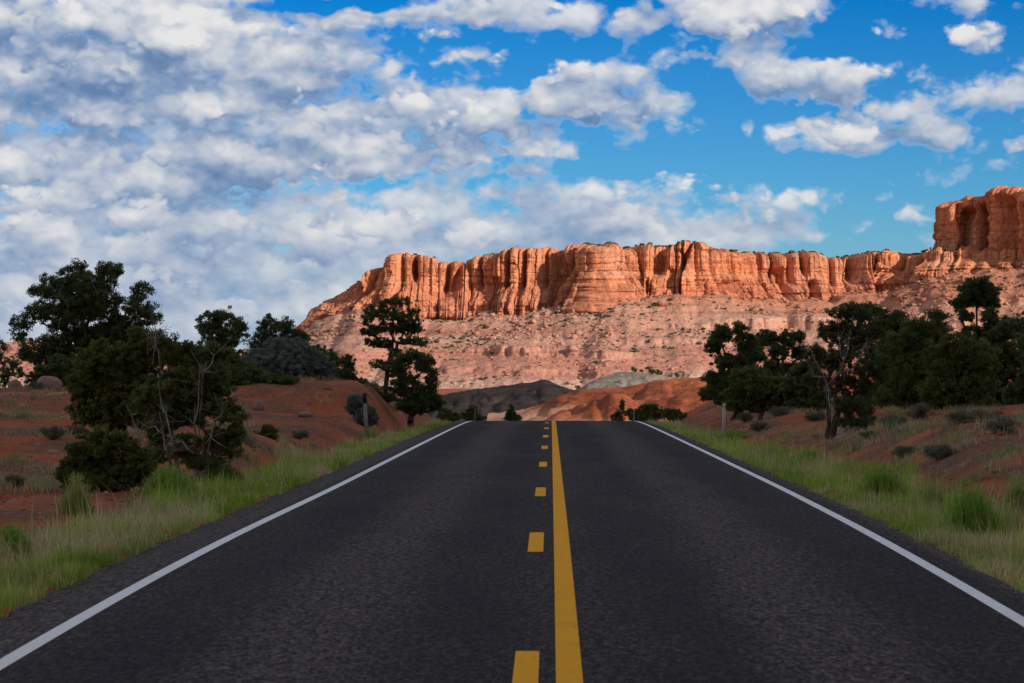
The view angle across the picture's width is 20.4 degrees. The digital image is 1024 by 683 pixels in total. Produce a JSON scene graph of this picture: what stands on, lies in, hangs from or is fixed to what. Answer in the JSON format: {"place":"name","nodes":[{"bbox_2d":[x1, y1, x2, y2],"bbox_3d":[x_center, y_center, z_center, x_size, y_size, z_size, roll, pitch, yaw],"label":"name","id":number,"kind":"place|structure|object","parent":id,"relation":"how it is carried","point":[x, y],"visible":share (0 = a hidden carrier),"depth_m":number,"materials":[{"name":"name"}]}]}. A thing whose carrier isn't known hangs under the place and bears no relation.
{"place":"outdoors","nodes":[
{"label":"outdoors","id":0,"kind":"place"},
{"bbox_2d":[426,379,576,421],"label":"dark hill","id":1,"kind":"structure","parent":0,"point":[499,399],"depth_m":611.38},
{"bbox_2d":[0,421,1023,682],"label":"road","id":2,"kind":"structure","parent":0,"point":[552,551],"depth_m":22.91,"materials":[{"name":"black asphalt"}]},
{"bbox_2d":[0,265,1023,389],"bbox_3d":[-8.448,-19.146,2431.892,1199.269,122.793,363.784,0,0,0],"label":"talus slope","id":3,"kind":"structure","parent":0,"point":[506,359],"depth_m":2399.63,"materials":[{"name":"stone"}]},
{"bbox_2d":[0,261,1023,388],"bbox_3d":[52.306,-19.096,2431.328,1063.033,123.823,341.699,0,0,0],"label":"talus boulders","id":4,"kind":"object","parent":3,"relation":"on","point":[576,333],"visible":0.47,"depth_m":2420.49,"materials":[{"name":"stone"}]},
{"bbox_2d":[0,240,1023,387],"bbox_3d":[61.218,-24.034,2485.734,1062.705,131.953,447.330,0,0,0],"label":"desert scrub","id":5,"kind":"object","parent":3,"relation":"on","point":[463,338],"visible":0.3,"depth_m":2433.05,"materials":[{"name":"green plant"}]},
{"bbox_2d":[294,241,1017,330],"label":"mesa","id":6,"kind":"structure","parent":3,"relation":"on","point":[577,278],"depth_m":2500.50,"materials":[{"name":"stone"}]},
{"bbox_2d":[0,379,1023,615],"bbox_3d":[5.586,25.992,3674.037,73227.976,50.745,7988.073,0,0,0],"label":"ground","id":7,"kind":"structure","parent":0,"point":[280,400],"depth_m":70.47,"materials":[{"name":"brown soil"}]},
{"bbox_2d":[0,337,25,387],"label":"tree","id":8,"kind":"object","parent":7,"relation":"on","point":[6,373],"visible":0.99,"depth_m":109.90,"materials":[{"name":"green plant"}]},
{"bbox_2d":[7,379,21,386],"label":"boulder","id":9,"kind":"object","parent":7,"relation":"on","point":[15,382],"visible":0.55,"depth_m":96.87,"materials":[{"name":"brown stone"}]},
{"bbox_2d":[5,474,26,486],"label":"sagebrush","id":10,"kind":"object","parent":7,"relation":"on","point":[17,480],"visible":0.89,"depth_m":40.97,"materials":[{"name":"green plant"}]},
{"bbox_2d":[0,521,35,560],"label":"weed clump","id":11,"kind":"object","parent":7,"relation":"on","point":[11,530],"visible":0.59,"depth_m":27.91,"materials":[{"name":"green plant"}]},
{"bbox_2d":[25,381,44,391],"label":"sagebrush","id":12,"kind":"object","parent":7,"relation":"on","point":[38,386],"visible":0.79,"depth_m":91.92,"materials":[{"name":"green plant"}]},
{"bbox_2d":[37,376,62,391],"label":"boulder","id":13,"kind":"object","parent":7,"relation":"on","point":[53,382],"visible":0.59,"depth_m":93.76,"materials":[{"name":"brown stone"}]},
{"bbox_2d":[24,353,80,386],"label":"pinyon tree","id":14,"kind":"object","parent":7,"relation":"on","point":[61,368],"visible":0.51,"depth_m":100.85,"materials":[{"name":"green plant"}]},
{"bbox_2d":[38,425,67,439],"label":"sagebrush","id":15,"kind":"object","parent":7,"relation":"on","point":[51,433],"visible":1,"depth_m":54.93,"materials":[{"name":"green plant"}]},
{"bbox_2d":[65,424,84,434],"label":"sagebrush","id":16,"kind":"object","parent":7,"relation":"on","point":[80,429],"visible":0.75,"depth_m":57.88,"materials":[{"name":"green plant"}]},
{"bbox_2d":[51,470,99,516],"bbox_3d":[-5.353,1.865,34.983,0.668,0.640,0.606,0,0,0],"label":"weed clump","id":17,"kind":"object","parent":7,"relation":"on","point":[78,491],"visible":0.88,"depth_m":34.93,"materials":[{"name":"green plant"}]},
{"bbox_2d":[7,257,164,365],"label":"pinyon tree","id":18,"kind":"object","parent":7,"relation":"on","point":[71,310],"visible":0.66,"depth_m":104.61,"materials":[{"name":"green plant"}]},
{"bbox_2d":[52,424,158,492],"bbox_3d":[-5.856,1.716,41.024,1.541,1.082,0.741,0,0,0],"label":"juniper bush","id":19,"kind":"object","parent":7,"relation":"on","point":[87,456],"visible":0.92,"depth_m":40.90,"materials":[{"name":"green plant"}]},
{"bbox_2d":[63,325,179,431],"bbox_3d":[-8.158,0.914,60.054,2.602,2.547,1.341,0,0,10],"label":"juniper tree","id":20,"kind":"object","parent":7,"relation":"on","point":[105,374],"visible":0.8,"depth_m":59.84,"materials":[{"name":"green plant"}]},
{"bbox_2d":[127,463,208,501],"bbox_3d":[-4.857,1.990,40.489,1.270,0.662,1.550,0,0,0],"label":"weed clump","id":21,"kind":"object","parent":7,"relation":"on","point":[160,480],"visible":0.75,"depth_m":40.31,"materials":[{"name":"green plant"}]},
{"bbox_2d":[125,297,246,477],"bbox_3d":[-5.268,0.773,45.919,1.988,3.035,1.249,0,0,0],"label":"juniper tree","id":22,"kind":"object","parent":7,"relation":"on","point":[195,398],"visible":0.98,"depth_m":45.96,"materials":[{"name":"green plant"}]},
{"bbox_2d":[163,360,252,385],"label":"pinyon tree","id":23,"kind":"object","parent":7,"relation":"on","point":[242,376],"visible":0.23,"depth_m":91.87,"materials":[{"name":"green plant"}]},
{"bbox_2d":[181,305,251,365],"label":"pinyon tree","id":24,"kind":"object","parent":7,"relation":"on","point":[225,337],"visible":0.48,"depth_m":119.73,"materials":[{"name":"green plant"}]},
{"bbox_2d":[190,458,247,483],"bbox_3d":[-4.689,2.117,46.021,1.358,0.576,1.343,0,0,0],"label":"weed clump","id":25,"kind":"object","parent":7,"relation":"on","point":[229,470],"visible":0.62,"depth_m":45.80,"materials":[{"name":"green plant"}]},
{"bbox_2d":[226,393,237,400],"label":"boulder","id":26,"kind":"object","parent":7,"relation":"on","point":[234,396],"visible":0.43,"depth_m":87.88,"materials":[{"name":"brown stone"}]},
{"bbox_2d":[235,411,252,421],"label":"sagebrush","id":27,"kind":"object","parent":7,"relation":"on","point":[242,415],"visible":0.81,"depth_m":77.91,"materials":[{"name":"green plant"}]},
{"bbox_2d":[240,426,258,451],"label":"weed clump","id":28,"kind":"object","parent":7,"relation":"on","point":[247,442],"visible":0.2,"depth_m":55.95,"materials":[{"name":"green plant"}]},
{"bbox_2d":[251,400,264,410],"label":"boulder","id":29,"kind":"object","parent":7,"relation":"on","point":[258,405],"visible":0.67,"depth_m":83.88,"materials":[{"name":"brown stone"}]},
{"bbox_2d":[220,353,300,384],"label":"juniper bush","id":30,"kind":"object","parent":7,"relation":"on","point":[258,375],"visible":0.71,"depth_m":92.74,"materials":[{"name":"green plant"}]},
{"bbox_2d":[254,423,278,438],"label":"juniper bush","id":31,"kind":"object","parent":7,"relation":"on","point":[268,430],"visible":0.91,"depth_m":61.80,"materials":[{"name":"green plant"}]},
{"bbox_2d":[247,313,321,350],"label":"pinyon tree","id":32,"kind":"object","parent":7,"relation":"on","point":[271,326],"visible":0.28,"depth_m":124.98,"materials":[{"name":"green plant"}]},
{"bbox_2d":[240,336,335,380],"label":"grey juniper","id":33,"kind":"object","parent":7,"relation":"on","point":[291,357],"visible":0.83,"depth_m":98.73,"materials":[{"name":"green plant"}]},
{"bbox_2d":[291,429,309,438],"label":"sagebrush","id":34,"kind":"object","parent":7,"relation":"on","point":[302,433],"visible":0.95,"depth_m":69.94,"materials":[{"name":"green plant"}]},
{"bbox_2d":[297,411,312,416],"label":"boulder","id":35,"kind":"object","parent":7,"relation":"on","point":[304,414],"visible":1,"depth_m":79.88,"materials":[{"name":"stone"}]},
{"bbox_2d":[314,345,340,377],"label":"pinyon tree","id":36,"kind":"object","parent":7,"relation":"on","point":[334,357],"visible":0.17,"depth_m":112.06,"materials":[{"name":"green plant"}]},
{"bbox_2d":[334,353,357,380],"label":"pinyon tree","id":37,"kind":"object","parent":7,"relation":"on","point":[348,358],"visible":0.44,"depth_m":102.95,"materials":[{"name":"green plant"}]},
{"bbox_2d":[343,393,379,426],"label":"sagebrush","id":38,"kind":"object","parent":7,"relation":"on","point":[354,406],"visible":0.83,"depth_m":86.92,"materials":[{"name":"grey plant"}]},
{"bbox_2d":[363,393,368,438],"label":"marker post","id":39,"kind":"object","parent":7,"relation":"on","point":[365,411],"visible":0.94,"depth_m":79.97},
{"bbox_2d":[358,426,382,439],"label":"weed clump","id":40,"kind":"object","parent":7,"relation":"on","point":[373,432],"visible":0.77,"depth_m":79.92,"materials":[{"name":"green plant"}]},
{"bbox_2d":[337,295,428,402],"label":"pinyon tree","id":41,"kind":"object","parent":7,"relation":"on","point":[404,323],"visible":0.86,"depth_m":100.75,"materials":[{"name":"green plant"}]},
{"bbox_2d":[385,347,446,428],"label":"pinyon tree","id":42,"kind":"object","parent":7,"relation":"on","point":[419,398],"visible":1,"depth_m":97.92,"materials":[{"name":"green plant"}]},
{"bbox_2d":[436,408,464,421],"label":"roadside bush","id":43,"kind":"object","parent":7,"relation":"on","point":[448,415],"visible":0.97,"depth_m":111.90,"materials":[{"name":"green plant"}]},
{"bbox_2d":[459,405,486,420],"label":"roadside bush","id":44,"kind":"object","parent":7,"relation":"on","point":[468,413],"visible":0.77,"depth_m":120.90,"materials":[{"name":"green plant"}]},
{"bbox_2d":[474,404,475,420],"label":"marker post","id":45,"kind":"object","parent":7,"relation":"on","point":[474,412],"visible":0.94,"depth_m":118.98,"materials":[{"name":"brown wood"}]},
{"bbox_2d":[0,416,1023,617],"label":"verge grass","id":46,"kind":"structure","parent":7,"relation":"on","point":[118,535],"depth_m":34.24,"materials":[{"name":"green plant"}]},
{"bbox_2d":[0,374,1023,537],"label":"dry grass","id":47,"kind":"structure","parent":7,"relation":"on","point":[51,482],"depth_m":53.46,"materials":[{"name":"plant"}]},
{"bbox_2d":[0,380,1023,599],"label":"loose stones","id":48,"kind":"object","parent":7,"relation":"on","point":[107,493],"visible":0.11,"depth_m":46.30,"materials":[{"name":"brown stone"}]},
{"bbox_2d":[503,403,523,420],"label":"roadside bush","id":49,"kind":"object","parent":7,"relation":"on","point":[511,414],"visible":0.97,"depth_m":123.94,"materials":[{"name":"green plant"}]},
{"bbox_2d":[610,398,625,420],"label":"roadside bush","id":50,"kind":"object","parent":7,"relation":"on","point":[617,414],"visible":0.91,"depth_m":120.94,"materials":[{"name":"green plant"}]},
{"bbox_2d":[621,402,665,420],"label":"roadside bush","id":51,"kind":"object","parent":7,"relation":"on","point":[647,411],"visible":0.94,"depth_m":116.97,"materials":[{"name":"green plant"}]},
{"bbox_2d":[661,407,687,422],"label":"roadside bush","id":52,"kind":"object","parent":7,"relation":"on","point":[670,414],"visible":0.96,"depth_m":111.89,"materials":[{"name":"green plant"}]},
{"bbox_2d":[722,404,725,432],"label":"marker post","id":53,"kind":"object","parent":7,"relation":"on","point":[723,416],"visible":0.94,"depth_m":83.98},
{"bbox_2d":[697,320,771,419],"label":"pinyon tree","id":54,"kind":"object","parent":7,"relation":"on","point":[715,387],"visible":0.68,"depth_m":97.75,"materials":[{"name":"green plant"}]},
{"bbox_2d":[716,427,753,440],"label":"weed clump","id":55,"kind":"object","parent":7,"relation":"on","point":[732,434],"visible":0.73,"depth_m":78.88,"materials":[{"name":"green plant"}]},
{"bbox_2d":[736,411,753,422],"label":"sagebrush","id":56,"kind":"object","parent":7,"relation":"on","point":[743,418],"visible":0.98,"depth_m":91.88,"materials":[{"name":"green plant"}]},
{"bbox_2d":[717,344,779,388],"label":"pinyon tree","id":57,"kind":"object","parent":7,"relation":"on","point":[725,373],"visible":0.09,"depth_m":105.82,"materials":[{"name":"green plant"}]},
{"bbox_2d":[721,365,794,420],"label":"juniper bush","id":58,"kind":"object","parent":7,"relation":"on","point":[742,393],"visible":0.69,"depth_m":89.91,"materials":[{"name":"green plant"}]},
{"bbox_2d":[749,421,771,431],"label":"sagebrush","id":59,"kind":"object","parent":7,"relation":"on","point":[761,426],"visible":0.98,"depth_m":79.92,"materials":[{"name":"green plant"}]},
{"bbox_2d":[768,405,790,415],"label":"sagebrush","id":60,"kind":"object","parent":7,"relation":"on","point":[777,410],"visible":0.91,"depth_m":83.88,"materials":[{"name":"green plant"}]},
{"bbox_2d":[755,327,807,408],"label":"pinyon tree","id":61,"kind":"object","parent":7,"relation":"on","point":[776,349],"visible":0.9,"depth_m":100.95,"materials":[{"name":"green plant"}]},
{"bbox_2d":[777,359,832,411],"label":"pinyon tree","id":62,"kind":"object","parent":7,"relation":"on","point":[797,393],"visible":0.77,"depth_m":85.80,"materials":[{"name":"green plant"}]},
{"bbox_2d":[792,447,822,463],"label":"weed clump","id":63,"kind":"object","parent":7,"relation":"on","point":[814,453],"visible":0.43,"depth_m":56.91,"materials":[{"name":"green plant"}]},
{"bbox_2d":[804,411,825,420],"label":"sagebrush","id":64,"kind":"object","parent":7,"relation":"on","point":[814,416],"visible":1,"depth_m":79.94,"materials":[{"name":"green plant"}]},
{"bbox_2d":[833,428,853,440],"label":"fallen branch","id":65,"kind":"object","parent":7,"relation":"on","point":[842,436],"visible":0.32,"depth_m":68.03,"materials":[{"name":"grey wood"}]},
{"bbox_2d":[801,300,897,439],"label":"gnarled juniper","id":66,"kind":"object","parent":7,"relation":"on","point":[850,335],"visible":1,"depth_m":69.89,"materials":[{"name":"green plant"}]},
{"bbox_2d":[858,430,879,439],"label":"sagebrush","id":67,"kind":"object","parent":7,"relation":"on","point":[866,434],"visible":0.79,"depth_m":57.95,"materials":[{"name":"green plant"}]},
{"bbox_2d":[848,300,914,408],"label":"pinyon tree","id":68,"kind":"object","parent":7,"relation":"on","point":[897,316],"visible":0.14,"depth_m":87.62,"materials":[{"name":"green plant"}]},
{"bbox_2d":[851,460,917,497],"bbox_3d":[5.338,2.000,40.997,1.227,0.650,1.081,0,0,0],"label":"weed clump","id":69,"kind":"object","parent":7,"relation":"on","point":[876,481],"visible":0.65,"depth_m":40.86,"materials":[{"name":"green plant"}]},
{"bbox_2d":[879,414,907,428],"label":"sagebrush","id":70,"kind":"object","parent":7,"relation":"on","point":[894,418],"visible":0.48,"depth_m":61.92,"materials":[{"name":"green plant"}]},
{"bbox_2d":[891,445,917,457],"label":"sagebrush","id":71,"kind":"object","parent":7,"relation":"on","point":[902,451],"visible":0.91,"depth_m":47.89,"materials":[{"name":"green plant"}]},
{"bbox_2d":[869,308,953,409],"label":"juniper tree","id":72,"kind":"object","parent":7,"relation":"on","point":[903,393],"visible":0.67,"depth_m":83.75,"materials":[{"name":"green plant"}]},
{"bbox_2d":[905,401,934,420],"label":"sagebrush","id":73,"kind":"object","parent":7,"relation":"on","point":[920,410],"visible":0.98,"depth_m":77.90,"materials":[{"name":"green plant"}]},
{"bbox_2d":[905,478,951,509],"bbox_3d":[5.522,2.046,37.967,0.850,0.514,0.830,0,0,23],"label":"weed clump","id":74,"kind":"object","parent":7,"relation":"on","point":[931,493],"visible":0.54,"depth_m":37.88,"materials":[{"name":"green plant"}]},
{"bbox_2d":[913,321,955,392],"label":"pinyon tree","id":75,"kind":"object","parent":7,"relation":"on","point":[944,328],"visible":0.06,"depth_m":93.66,"materials":[{"name":"green plant"}]},
{"bbox_2d":[922,444,957,459],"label":"sagebrush","id":76,"kind":"object","parent":7,"relation":"on","point":[932,451],"visible":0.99,"depth_m":44.84,"materials":[{"name":"green plant"}]},
{"bbox_2d":[914,330,1003,409],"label":"juniper tree","id":77,"kind":"object","parent":7,"relation":"on","point":[970,377],"visible":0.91,"depth_m":81.64,"materials":[{"name":"green plant"}]},
{"bbox_2d":[942,410,975,426],"bbox_3d":[7.912,1.350,50.014,0.538,0.323,0.578,0,0,-43],"label":"sagebrush","id":78,"kind":"object","parent":7,"relation":"on","point":[965,416],"visible":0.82,"depth_m":49.94,"materials":[{"name":"green plant"}]},
{"bbox_2d":[947,274,1002,374],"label":"pinyon tree","id":79,"kind":"object","parent":7,"relation":"on","point":[982,292],"visible":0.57,"depth_m":96.86,"materials":[{"name":"green plant"}]},
{"bbox_2d":[934,475,1015,539],"bbox_3d":[4.955,1.822,30.962,1.179,0.752,0.986,0,0,-26],"label":"weed clump","id":80,"kind":"object","parent":7,"relation":"on","point":[968,508],"visible":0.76,"depth_m":30.86,"materials":[{"name":"green plant"}]},
{"bbox_2d":[967,409,1003,422],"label":"sagebrush","id":81,"kind":"object","parent":7,"relation":"on","point":[974,412],"visible":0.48,"depth_m":51.92,"materials":[{"name":"green plant"}]},
{"bbox_2d":[970,312,1023,405],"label":"pinyon tree","id":82,"kind":"object","parent":7,"relation":"on","point":[1001,332],"visible":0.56,"depth_m":90.79,"materials":[{"name":"green plant"}]},
{"bbox_2d":[982,416,1022,434],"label":"sagebrush","id":83,"kind":"object","parent":7,"relation":"on","point":[1004,424],"visible":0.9,"depth_m":46.91,"materials":[{"name":"green plant"}]},
{"bbox_2d":[998,329,1023,404],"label":"pinyon tree","id":84,"kind":"object","parent":7,"relation":"on","point":[1011,397],"visible":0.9,"depth_m":87.03,"materials":[{"name":"green plant"}]},
{"bbox_2d":[998,471,1023,509],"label":"weed clump","id":85,"kind":"object","parent":7,"relation":"on","point":[1016,488],"visible":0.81,"depth_m":34.94,"materials":[{"name":"green plant"}]},
{"bbox_2d":[0,0,1023,351],"label":"sky","id":86,"kind":"structure","parent":0,"point":[258,158],"materials":[{"name":"blue"}]},
{"bbox_2d":[575,372,675,390],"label":"grey hill","id":87,"kind":"structure","parent":0,"point":[621,379],"depth_m":841.60,"materials":[{"name":"soil"}]},
{"bbox_2d":[648,368,655,374],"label":"hill tree","id":88,"kind":"object","parent":87,"relation":"on","point":[650,371],"visible":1,"depth_m":857.87,"materials":[{"name":"green plant"}]},
{"bbox_2d":[655,369,662,375],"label":"hill tree","id":89,"kind":"object","parent":87,"relation":"on","point":[659,371],"visible":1,"depth_m":857.72,"materials":[{"name":"green plant"}]},
{"bbox_2d":[487,366,1011,421],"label":"red hill","id":90,"kind":"structure","parent":0,"point":[597,404],"depth_m":407.42,"materials":[{"name":"soil"}]},
{"bbox_2d":[932,186,1023,267],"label":"butte","id":91,"kind":"object","parent":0,"point":[993,217],"visible":0.59,"depth_m":2504.16,"materials":[{"name":"stone"}]}
]}

